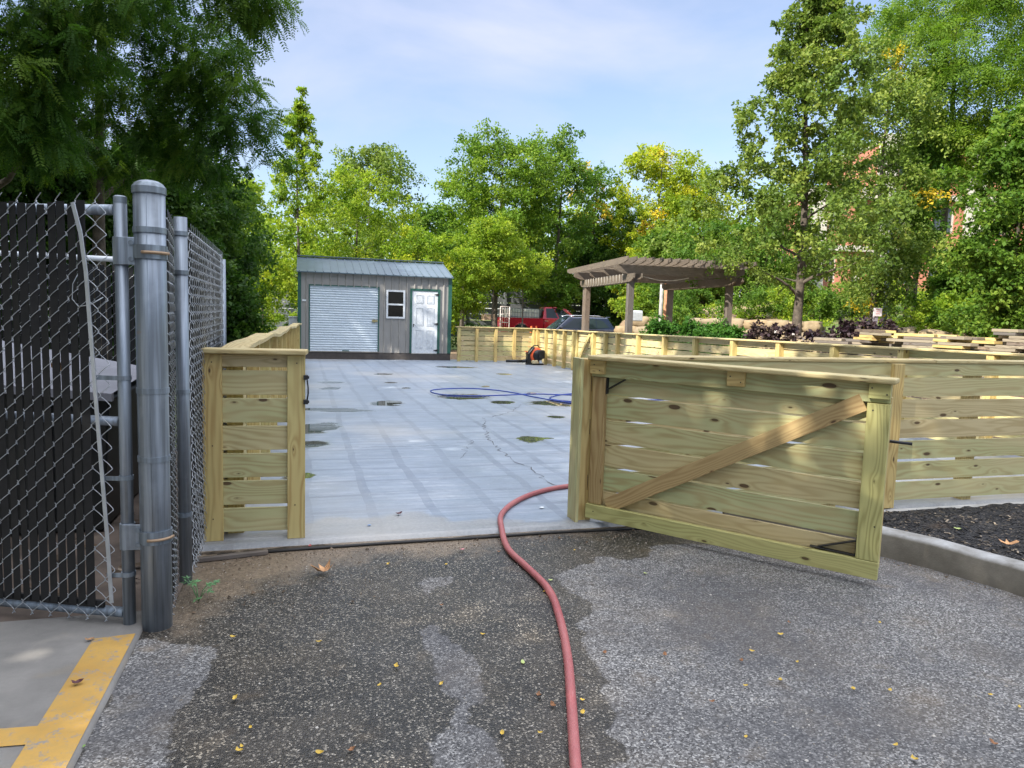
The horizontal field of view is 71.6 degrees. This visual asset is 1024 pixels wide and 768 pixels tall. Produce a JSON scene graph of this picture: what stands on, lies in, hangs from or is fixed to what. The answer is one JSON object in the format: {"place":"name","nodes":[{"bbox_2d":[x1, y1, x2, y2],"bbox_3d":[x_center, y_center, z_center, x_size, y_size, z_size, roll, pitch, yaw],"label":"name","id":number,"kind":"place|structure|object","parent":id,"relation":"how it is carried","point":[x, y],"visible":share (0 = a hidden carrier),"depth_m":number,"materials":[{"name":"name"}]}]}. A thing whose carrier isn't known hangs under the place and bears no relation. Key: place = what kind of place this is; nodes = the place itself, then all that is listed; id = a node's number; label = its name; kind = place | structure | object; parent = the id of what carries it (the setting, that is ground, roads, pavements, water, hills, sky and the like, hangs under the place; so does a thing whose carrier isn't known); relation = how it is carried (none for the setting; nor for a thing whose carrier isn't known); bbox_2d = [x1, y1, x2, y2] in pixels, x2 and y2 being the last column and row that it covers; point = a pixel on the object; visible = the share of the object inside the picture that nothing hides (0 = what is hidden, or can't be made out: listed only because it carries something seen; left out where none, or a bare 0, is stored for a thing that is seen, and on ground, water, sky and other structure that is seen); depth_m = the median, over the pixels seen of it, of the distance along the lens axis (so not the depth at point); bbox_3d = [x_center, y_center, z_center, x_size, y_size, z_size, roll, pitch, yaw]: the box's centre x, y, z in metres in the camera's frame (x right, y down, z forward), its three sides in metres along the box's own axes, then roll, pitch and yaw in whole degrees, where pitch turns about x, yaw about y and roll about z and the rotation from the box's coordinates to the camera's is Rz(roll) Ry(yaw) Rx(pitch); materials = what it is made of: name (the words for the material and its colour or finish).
{"place":"outdoors","nodes":[
{"label":"outdoors","id":0,"kind":"place"},
{"bbox_2d":[0,611,142,767],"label":"concrete pad","id":1,"kind":"object","parent":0,"point":[40,659],"visible":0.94,"depth_m":2.63,"materials":[{"name":"grey concrete"}]},
{"bbox_2d":[0,633,135,767],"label":"yellow marking","id":2,"kind":"object","parent":1,"relation":"on","point":[52,739],"visible":1,"depth_m":2.29,"materials":[{"name":"paint"}]},
{"bbox_2d":[0,449,194,621],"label":"enclosure floor","id":3,"kind":"structure","parent":0,"point":[7,614],"depth_m":3.52,"materials":[{"name":"concrete"}]},
{"bbox_2d":[0,341,138,534],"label":"waste bin","id":4,"kind":"object","parent":3,"relation":"on","point":[109,395],"visible":0.38,"depth_m":4.14,"materials":[{"name":"black paint"}]},
{"bbox_2d":[0,250,225,450],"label":"chain link fence","id":5,"kind":"object","parent":3,"relation":"on","point":[102,290],"visible":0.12,"depth_m":5.78,"materials":[{"name":"metal"}]},
{"bbox_2d":[166,209,223,614],"bbox_3d":[-1.782,0.039,4.073,0.080,1.785,2.396,0,6,-17],"label":"chain link fence","id":6,"kind":"object","parent":3,"relation":"on","point":[197,317],"visible":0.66,"depth_m":3.42,"materials":[{"name":"metal"}]},
{"bbox_2d":[0,0,1023,314],"label":"sky","id":7,"kind":"structure","parent":0,"point":[411,75],"materials":[{"name":"blue"}]},
{"bbox_2d":[74,526,1023,767],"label":"asphalt","id":8,"kind":"structure","parent":0,"point":[387,738],"depth_m":2.77,"materials":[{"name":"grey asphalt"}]},
{"bbox_2d":[131,180,172,632],"bbox_3d":[-1.468,0.125,2.905,0.126,1.878,0.126,0,6,-16],"label":"chain link gate post","id":9,"kind":"object","parent":8,"relation":"on","point":[151,313],"visible":0.91,"depth_m":2.86,"materials":[{"name":"metal"}]},
{"bbox_2d":[0,192,174,625],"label":"chain link gate","id":10,"kind":"structure","parent":9,"relation":"attached to","point":[126,250],"depth_m":2.89,"materials":[{"name":"metal"}]},
{"bbox_2d":[195,549,267,562],"bbox_3d":[-1.527,0.924,3.804,0.416,0.022,0.030,-1,6,-26],"label":"timber strip","id":11,"kind":"object","parent":8,"relation":"on","point":[232,555],"visible":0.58,"depth_m":3.81,"materials":[{"name":"brown wood"}]},
{"bbox_2d":[217,527,640,554],"bbox_3d":[-0.329,0.926,4.231,2.651,0.016,0.052,0,6,-17],"label":"rubber strip","id":12,"kind":"object","parent":8,"relation":"on","point":[436,540],"visible":0.81,"depth_m":4.20,"materials":[{"name":"black rubber"}]},
{"bbox_2d":[497,484,581,767],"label":"air hose","id":13,"kind":"object","parent":8,"relation":"on","point":[573,735],"visible":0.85,"depth_m":2.93,"materials":[{"name":"red rubber"}]},
{"bbox_2d":[722,512,1023,596],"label":"kerb","id":14,"kind":"structure","parent":8,"relation":"on","point":[1004,573],"depth_m":3.90,"materials":[{"name":"concrete"}]},
{"bbox_2d":[883,503,1023,560],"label":"mulch bed","id":15,"kind":"object","parent":8,"relation":"on","point":[984,515],"visible":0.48,"depth_m":4.53,"materials":[{"name":"black wood"}]},
{"bbox_2d":[174,286,1023,446],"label":"ground","id":16,"kind":"structure","parent":0,"point":[453,355],"depth_m":29.05,"materials":[{"name":"soil"}]},
{"bbox_2d":[0,87,90,348],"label":"woodland tree","id":17,"kind":"object","parent":16,"relation":"on","point":[12,190],"visible":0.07,"depth_m":11.62,"materials":[{"name":"green plant"}]},
{"bbox_2d":[8,114,135,360],"bbox_3d":[-8.168,-2.118,13.002,3.377,5.751,2.778,0,6,-16],"label":"woodland tree","id":18,"kind":"object","parent":16,"relation":"on","point":[69,191],"visible":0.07,"depth_m":12.44,"materials":[{"name":"green plant"}]},
{"bbox_2d":[53,129,183,364],"bbox_3d":[-7.825,-2.240,14.016,2.772,5.582,2.884,3,6,8],"label":"woodland tree","id":19,"kind":"object","parent":16,"relation":"on","point":[129,207],"visible":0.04,"depth_m":13.47,"materials":[{"name":"green plant"}]},
{"bbox_2d":[1,0,302,359],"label":"locust tree","id":20,"kind":"object","parent":16,"relation":"on","point":[164,82],"visible":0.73,"depth_m":9.97,"materials":[{"name":"green plant"}]},
{"bbox_2d":[0,0,309,193],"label":"locust tree","id":21,"kind":"object","parent":16,"relation":"on","point":[45,94],"visible":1,"depth_m":6.76,"materials":[{"name":"green plant"}]},
{"bbox_2d":[90,106,240,371],"bbox_3d":[-7.415,-2.769,14.877,3.138,6.143,3.436,0,6,-16],"label":"woodland tree","id":22,"kind":"object","parent":16,"relation":"on","point":[187,207],"visible":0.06,"depth_m":14.56,"materials":[{"name":"green plant"}]},
{"bbox_2d":[174,258,275,358],"bbox_3d":[-5.982,-0.967,14.464,2.142,3.313,1.938,5,6,29],"label":"bush","id":23,"kind":"object","parent":16,"relation":"on","point":[242,321],"visible":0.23,"depth_m":14.27,"materials":[{"name":"green plant"}]},
{"bbox_2d":[168,143,283,309],"bbox_3d":[-7.270,-2.866,16.767,3.624,6.133,3.415,0,6,-16],"label":"woodland tree","id":24,"kind":"object","parent":16,"relation":"on","point":[233,244],"visible":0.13,"depth_m":16.43,"materials":[{"name":"green plant"}]},
{"bbox_2d":[197,185,287,313],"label":"woodland tree","id":25,"kind":"object","parent":16,"relation":"on","point":[241,225],"visible":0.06,"depth_m":21.56,"materials":[{"name":"green plant"}]},
{"bbox_2d":[232,175,296,328],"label":"broadleaf tree","id":26,"kind":"object","parent":16,"relation":"on","point":[259,189],"visible":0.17,"depth_m":30.00,"materials":[{"name":"green plant"}]},
{"bbox_2d":[247,245,297,327],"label":"tree","id":27,"kind":"object","parent":16,"relation":"on","point":[269,287],"visible":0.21,"depth_m":26.66,"materials":[{"name":"green plant"}]},
{"bbox_2d":[249,86,352,325],"bbox_3d":[-7.838,-6.049,26.268,3.717,9.843,3.918,3,6,16],"label":"birch tree","id":28,"kind":"object","parent":16,"relation":"on","point":[300,115],"visible":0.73,"depth_m":26.17,"materials":[{"name":"green plant"}]},
{"bbox_2d":[273,162,425,312],"bbox_3d":[-6.986,-5.597,30.757,6.526,8.124,6.770,0,6,-16],"label":"broadleaf tree","id":29,"kind":"object","parent":16,"relation":"on","point":[354,208],"visible":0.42,"depth_m":29.67,"materials":[{"name":"green plant"}]},
{"bbox_2d":[313,141,428,260],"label":"broadleaf tree","id":30,"kind":"object","parent":16,"relation":"on","point":[382,163],"visible":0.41,"depth_m":44.03,"materials":[{"name":"green plant"}]},
{"bbox_2d":[373,223,465,342],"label":"broadleaf tree","id":31,"kind":"object","parent":16,"relation":"on","point":[409,237],"visible":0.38,"depth_m":28.04,"materials":[{"name":"green plant"}]},
{"bbox_2d":[265,286,581,336],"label":"hedge","id":32,"kind":"object","parent":16,"relation":"on","point":[506,301],"visible":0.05,"depth_m":47.82,"materials":[{"name":"green plant"}]},
{"bbox_2d":[61,174,789,305],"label":"woodland","id":33,"kind":"object","parent":16,"relation":"on","point":[339,230],"visible":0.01,"depth_m":64.37,"materials":[{"name":"green plant"}]},
{"bbox_2d":[395,201,457,274],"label":"broadleaf tree","id":34,"kind":"object","parent":16,"relation":"on","point":[429,217],"visible":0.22,"depth_m":37.12,"materials":[{"name":"green plant"}]},
{"bbox_2d":[426,167,503,325],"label":"locust tree","id":35,"kind":"object","parent":16,"relation":"on","point":[451,214],"visible":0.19,"depth_m":42.49,"materials":[{"name":"green plant"}]},
{"bbox_2d":[443,246,502,350],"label":"tree","id":36,"kind":"object","parent":16,"relation":"on","point":[468,302],"visible":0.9,"depth_m":28.55,"materials":[{"name":"green plant"}]},
{"bbox_2d":[445,211,541,346],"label":"tree","id":37,"kind":"object","parent":16,"relation":"on","point":[488,233],"visible":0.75,"depth_m":29.85,"materials":[{"name":"green plant"}]},
{"bbox_2d":[434,117,585,326],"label":"locust tree","id":38,"kind":"object","parent":16,"relation":"on","point":[498,155],"visible":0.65,"depth_m":40.07,"materials":[{"name":"green plant"}]},
{"bbox_2d":[495,242,555,346],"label":"tree","id":39,"kind":"object","parent":16,"relation":"on","point":[521,283],"visible":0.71,"depth_m":31.35,"materials":[{"name":"green plant"}]},
{"bbox_2d":[480,204,572,314],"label":"broadleaf tree","id":40,"kind":"object","parent":16,"relation":"on","point":[540,247],"visible":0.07,"depth_m":49.02,"materials":[{"name":"green plant"}]},
{"bbox_2d":[497,307,573,336],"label":"pickup truck","id":41,"kind":"object","parent":16,"relation":"on","point":[548,316],"visible":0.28,"depth_m":42.83,"materials":[{"name":"red paint"}]},
{"bbox_2d":[500,122,614,314],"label":"broadleaf tree","id":42,"kind":"object","parent":16,"relation":"on","point":[555,287],"visible":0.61,"depth_m":43.17,"materials":[{"name":"green plant"}]},
{"bbox_2d":[540,315,614,349],"bbox_3d":[2.935,-2.595,35.710,4.630,1.736,2.020,0,6,-14],"label":"parked car","id":43,"kind":"object","parent":16,"relation":"on","point":[597,323],"visible":0.22,"depth_m":35.14,"materials":[{"name":"blue paint"}]},
{"bbox_2d":[535,160,635,316],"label":"broadleaf tree","id":44,"kind":"object","parent":16,"relation":"on","point":[568,213],"visible":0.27,"depth_m":47.47,"materials":[{"name":"green plant"}]},
{"bbox_2d":[564,242,628,327],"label":"tree","id":45,"kind":"object","parent":16,"relation":"on","point":[603,297],"visible":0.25,"depth_m":45.91,"materials":[{"name":"green plant"}]},
{"bbox_2d":[588,211,645,328],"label":"tree","id":46,"kind":"object","parent":16,"relation":"on","point":[632,219],"visible":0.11,"depth_m":47.47,"materials":[{"name":"green plant"}]},
{"bbox_2d":[607,284,658,320],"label":"bush","id":47,"kind":"object","parent":16,"relation":"on","point":[620,304],"visible":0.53,"depth_m":30.54,"materials":[{"name":"green plant"}]},
{"bbox_2d":[605,221,704,319],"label":"tree","id":48,"kind":"object","parent":16,"relation":"on","point":[643,245],"visible":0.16,"depth_m":37.05,"materials":[{"name":"green plant"}]},
{"bbox_2d":[567,256,756,353],"bbox_3d":[4.058,-1.710,21.391,3.650,3.666,6.032,1,6,-10],"label":"pergola","id":49,"kind":"object","parent":16,"relation":"on","point":[670,275],"visible":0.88,"depth_m":19.24,"materials":[{"name":"brown wood"}]},
{"bbox_2d":[639,314,684,354],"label":"juniper","id":50,"kind":"object","parent":16,"relation":"on","point":[661,327],"visible":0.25,"depth_m":17.40,"materials":[{"name":"green plant"}]},
{"bbox_2d":[633,283,693,315],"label":"bush","id":51,"kind":"object","parent":16,"relation":"on","point":[654,287],"visible":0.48,"depth_m":30.19,"materials":[{"name":"green plant"}]},
{"bbox_2d":[591,141,750,255],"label":"broadleaf tree","id":52,"kind":"object","parent":16,"relation":"on","point":[657,172],"visible":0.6,"depth_m":45.16,"materials":[{"name":"green plant"}]},
{"bbox_2d":[621,185,725,298],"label":"broadleaf tree","id":53,"kind":"object","parent":16,"relation":"on","point":[673,200],"visible":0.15,"depth_m":43.79,"materials":[{"name":"green plant"}]},
{"bbox_2d":[645,288,724,317],"bbox_3d":[7.332,-3.576,30.792,3.796,2.152,2.584,7,8,44],"label":"bush","id":54,"kind":"object","parent":16,"relation":"on","point":[688,304],"visible":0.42,"depth_m":30.32,"materials":[{"name":"green plant"}]},
{"bbox_2d":[658,315,713,353],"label":"juniper","id":55,"kind":"object","parent":16,"relation":"on","point":[684,329],"visible":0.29,"depth_m":16.77,"materials":[{"name":"green plant"}]},
{"bbox_2d":[636,164,743,255],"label":"broadleaf tree","id":56,"kind":"object","parent":16,"relation":"on","point":[707,168],"visible":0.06,"depth_m":48.51,"materials":[{"name":"green plant"}]},
{"bbox_2d":[688,313,740,355],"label":"juniper","id":57,"kind":"object","parent":16,"relation":"on","point":[709,330],"visible":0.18,"depth_m":16.35,"materials":[{"name":"green plant"}]},
{"bbox_2d":[656,215,773,306],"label":"tree","id":58,"kind":"object","parent":16,"relation":"on","point":[714,229],"visible":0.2,"depth_m":35.76,"materials":[{"name":"green plant"}]},
{"bbox_2d":[699,216,795,302],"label":"tree","id":59,"kind":"object","parent":16,"relation":"on","point":[742,227],"visible":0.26,"depth_m":34.96,"materials":[{"name":"green plant"}]},
{"bbox_2d":[715,283,787,319],"bbox_3d":[10.309,-3.335,30.227,3.906,2.178,3.221,2,6,0],"label":"bush","id":60,"kind":"object","parent":16,"relation":"on","point":[752,298],"visible":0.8,"depth_m":29.35,"materials":[{"name":"green plant"}]},
{"bbox_2d":[744,283,818,318],"bbox_3d":[11.709,-3.336,29.751,2.510,1.958,3.418,7,8,44],"label":"bush","id":61,"kind":"object","parent":16,"relation":"on","point":[790,303],"visible":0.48,"depth_m":29.30,"materials":[{"name":"green plant"}]},
{"bbox_2d":[745,200,831,294],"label":"tree","id":62,"kind":"object","parent":16,"relation":"on","point":[798,215],"visible":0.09,"depth_m":38.89,"materials":[{"name":"green plant"}]},
{"bbox_2d":[646,0,981,337],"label":"maple tree","id":63,"kind":"object","parent":16,"relation":"on","point":[816,26],"visible":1,"depth_m":16.19,"materials":[{"name":"green plant"}]},
{"bbox_2d":[790,285,867,321],"bbox_3d":[12.627,-3.149,28.975,2.664,1.785,3.085,0,6,-16],"label":"bush","id":64,"kind":"object","parent":16,"relation":"on","point":[823,297],"visible":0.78,"depth_m":28.36,"materials":[{"name":"green plant"}]},
{"bbox_2d":[688,285,1007,337],"bbox_3d":[17.254,-2.781,27.795,19.816,3.644,24.594,0,6,-16],"label":"ground cover","id":65,"kind":"object","parent":16,"relation":"on","point":[790,317],"visible":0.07,"depth_m":29.53,"materials":[{"name":"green plant"}]},
{"bbox_2d":[817,281,903,319],"bbox_3d":[13.754,-3.375,28.828,2.947,2.089,4.300,0,6,-16],"label":"bush","id":66,"kind":"object","parent":16,"relation":"on","point":[846,298],"visible":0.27,"depth_m":28.32,"materials":[{"name":"green plant"}]},
{"bbox_2d":[871,343,892,357],"bbox_3d":[5.706,-0.089,11.006,0.323,1.081,0.689,0,6,-16],"label":"timber bearer","id":67,"kind":"object","parent":16,"relation":"on","point":[880,344],"visible":0.14,"depth_m":10.82,"materials":[{"name":"brown wood"}]},
{"bbox_2d":[852,329,895,342],"bbox_3d":[5.649,-0.730,10.913,0.444,0.200,0.972,2,6,0],"label":"lumber stack","id":68,"kind":"object","parent":67,"relation":"on","point":[874,336],"visible":0.84,"depth_m":10.78,"materials":[{"name":"brown wood"}]},
{"bbox_2d":[820,28,961,328],"bbox_3d":[11.409,-5.983,22.165,3.951,9.876,4.062,2,6,3],"label":"maple tree","id":69,"kind":"object","parent":16,"relation":"on","point":[897,111],"visible":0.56,"depth_m":21.53,"materials":[{"name":"green plant"}]},
{"bbox_2d":[773,133,1023,292],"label":"brick building","id":70,"kind":"structure","parent":16,"relation":"on","point":[823,282],"depth_m":43.22,"materials":[{"name":"brick"}]},
{"bbox_2d":[893,357,928,398],"bbox_3d":[5.921,0.030,10.207,0.426,1.085,0.767,0,6,-16],"label":"timber bearer","id":71,"kind":"object","parent":16,"relation":"on","point":[913,396],"visible":0.04,"depth_m":10.16,"materials":[{"name":"brown wood"}]},
{"bbox_2d":[886,333,973,350],"bbox_3d":[5.915,-0.606,10.060,0.444,0.200,1.154,-4,8,-43],"label":"lumber stack","id":72,"kind":"object","parent":71,"relation":"on","point":[912,340],"visible":0.77,"depth_m":9.99,"materials":[{"name":"brown wood"}]},
{"bbox_2d":[882,156,960,320],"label":"tree","id":73,"kind":"object","parent":16,"relation":"on","point":[934,213],"visible":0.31,"depth_m":22.19,"materials":[{"name":"green plant"}]},
{"bbox_2d":[887,119,969,325],"bbox_3d":[13.588,-4.828,23.581,2.591,7.708,2.449,0,6,-16],"label":"locust tree","id":74,"kind":"object","parent":16,"relation":"on","point":[931,150],"visible":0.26,"depth_m":23.05,"materials":[{"name":"green plant"}]},
{"bbox_2d":[850,0,1023,275],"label":"locust tree","id":75,"kind":"object","parent":16,"relation":"on","point":[903,14],"visible":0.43,"depth_m":23.34,"materials":[{"name":"green plant"}]},
{"bbox_2d":[899,288,975,333],"bbox_3d":[10.929,-1.575,17.976,1.889,1.720,2.131,0,6,-16],"label":"bush","id":76,"kind":"object","parent":16,"relation":"on","point":[945,302],"visible":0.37,"depth_m":17.87,"materials":[{"name":"green plant"}]},
{"bbox_2d":[896,238,1007,328],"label":"tree","id":77,"kind":"object","parent":16,"relation":"on","point":[940,281],"visible":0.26,"depth_m":18.66,"materials":[{"name":"green plant"}]},
{"bbox_2d":[892,0,1023,235],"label":"locust tree","id":78,"kind":"object","parent":16,"relation":"on","point":[967,75],"visible":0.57,"depth_m":21.95,"materials":[{"name":"green plant"}]},
{"bbox_2d":[923,291,1022,337],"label":"bush","id":79,"kind":"object","parent":16,"relation":"on","point":[963,323],"visible":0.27,"depth_m":16.46,"materials":[{"name":"green plant"}]},
{"bbox_2d":[956,349,992,417],"bbox_3d":[6.208,0.068,9.606,0.245,1.076,0.714,0,6,-16],"label":"timber bearer","id":80,"kind":"object","parent":16,"relation":"on","point":[976,350],"visible":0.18,"depth_m":9.45,"materials":[{"name":"brown wood"}]},
{"bbox_2d":[932,336,1003,348],"bbox_3d":[6.149,-0.552,9.539,0.455,0.159,0.820,0,6,-16],"label":"lumber stack","id":81,"kind":"object","parent":80,"relation":"on","point":[966,343],"visible":0.94,"depth_m":9.45,"materials":[{"name":"brown wood"}]},
{"bbox_2d":[935,96,1023,348],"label":"hackberry tree","id":82,"kind":"object","parent":16,"relation":"on","point":[1002,292],"visible":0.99,"depth_m":13.27,"materials":[{"name":"green plant"}]},
{"bbox_3d":[6.617,0.116,8.999,0.271,0.941,0.721,0,6,-16],"label":"timber bearer","id":83,"kind":"object","parent":16,"relation":"on","visible":0},
{"bbox_2d":[984,329,1023,353],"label":"lumber stack","id":84,"kind":"object","parent":83,"relation":"on","point":[1015,342],"visible":0.88,"depth_m":9.00,"materials":[{"name":"brown wood"}]},
{"bbox_2d":[181,529,1020,628],"bbox_3d":[0.495,0.987,3.825,4.361,0.016,1.510,1,6,-3],"label":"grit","id":85,"kind":"object","parent":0,"point":[331,548],"visible":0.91,"depth_m":3.87,"materials":[{"name":"gravel"}]},
{"bbox_2d":[199,359,1023,550],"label":"concrete slab","id":86,"kind":"structure","parent":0,"point":[355,488],"depth_m":6.83,"materials":[{"name":"grey concrete"}]},
{"bbox_2d":[202,347,308,541],"bbox_3d":[-1.468,0.344,4.069,0.597,1.096,0.185,1,6,-12],"label":"fence panel","id":87,"kind":"object","parent":86,"relation":"on","point":[219,382],"visible":0.94,"depth_m":4.03,"materials":[{"name":"brown wood"}]},
{"bbox_2d":[222,323,301,532],"bbox_3d":[-3.669,-0.365,11.591,0.150,1.284,15.680,0,6,-15],"label":"timber fence","id":88,"kind":"object","parent":86,"relation":"on","point":[284,337],"visible":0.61,"depth_m":6.05,"materials":[{"name":"brown wood"}]},
{"bbox_2d":[297,255,453,359],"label":"storage shed","id":89,"kind":"structure","parent":86,"relation":"on","point":[367,308],"depth_m":22.04,"materials":[{"name":"grey metal"}]},
{"bbox_2d":[309,284,379,352],"bbox_3d":[-5.137,-1.993,21.753,2.100,2.030,0.145,0,6,-16],"label":"roller door","id":90,"kind":"structure","parent":89,"relation":"in","point":[342,318],"depth_m":21.74,"materials":[{"name":"white metal"}]},
{"bbox_2d":[386,290,404,318],"bbox_3d":[-3.622,-2.479,22.098,0.580,0.880,0.055,0,6,-16],"label":"window","id":91,"kind":"structure","parent":89,"relation":"in","point":[395,299],"depth_m":22.10,"materials":[{"name":"white paint"}]},
{"bbox_2d":[409,288,439,353],"bbox_3d":[-2.748,-1.969,22.402,0.950,2.042,0.087,0,6,-16],"label":"door","id":92,"kind":"structure","parent":89,"relation":"in","point":[424,338],"depth_m":22.41,"materials":[{"name":"white paint"}]},
{"bbox_2d":[455,326,533,361],"bbox_3d":[-0.478,-1.244,22.665,2.718,1.129,0.140,0,6,-16],"label":"timber fence","id":93,"kind":"object","parent":86,"relation":"on","point":[478,346],"visible":0.83,"depth_m":22.63,"materials":[{"name":"brown wood"}]},
{"bbox_2d":[506,345,544,364],"bbox_3d":[0.413,-0.887,21.523,1.158,0.607,0.371,1,6,-12],"label":"leaf blower","id":94,"kind":"object","parent":86,"relation":"on","point":[535,355],"visible":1,"depth_m":21.50,"materials":[{"name":"orange plastic"}]},
{"bbox_2d":[533,328,575,369],"bbox_3d":[1.217,-1.078,21.293,0.140,1.167,3.738,0,6,-16],"label":"timber fence","id":95,"kind":"object","parent":86,"relation":"on","point":[553,345],"visible":0.8,"depth_m":21.00,"materials":[{"name":"brown wood"}]},
{"bbox_2d":[567,357,593,521],"bbox_3d":[0.464,0.376,4.648,0.126,1.096,0.145,0,6,-16],"label":"gate post","id":96,"kind":"object","parent":86,"relation":"on","point":[580,436],"visible":0.74,"depth_m":4.61,"materials":[{"name":"brown wood"}]},
{"bbox_2d":[585,355,911,579],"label":"timber gate","id":97,"kind":"structure","parent":96,"relation":"attached to","point":[826,403],"depth_m":4.04,"materials":[{"name":"brown wood"}]},
{"bbox_2d":[590,331,1023,456],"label":"timber fence","id":98,"kind":"object","parent":86,"relation":"on","point":[695,347],"visible":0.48,"depth_m":11.05,"materials":[{"name":"brown wood"}]},
{"bbox_2d":[574,330,593,357],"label":"timber gate","id":99,"kind":"structure","parent":98,"relation":"attached to","point":[587,339],"depth_m":18.98,"materials":[{"name":"brown wood"}]},
{"bbox_2d":[597,354,1023,510],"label":"timber fence","id":100,"kind":"object","parent":86,"relation":"on","point":[970,387],"visible":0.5,"depth_m":5.39,"materials":[{"name":"brown wood"}]},
{"bbox_2d":[884,364,904,508],"bbox_3d":[2.769,0.382,5.166,0.095,1.060,0.034,0,6,-16],"label":"post trim board","id":101,"kind":"object","parent":100,"relation":"attached to","point":[897,370],"visible":0.76,"depth_m":5.15,"materials":[{"name":"brown wood"}]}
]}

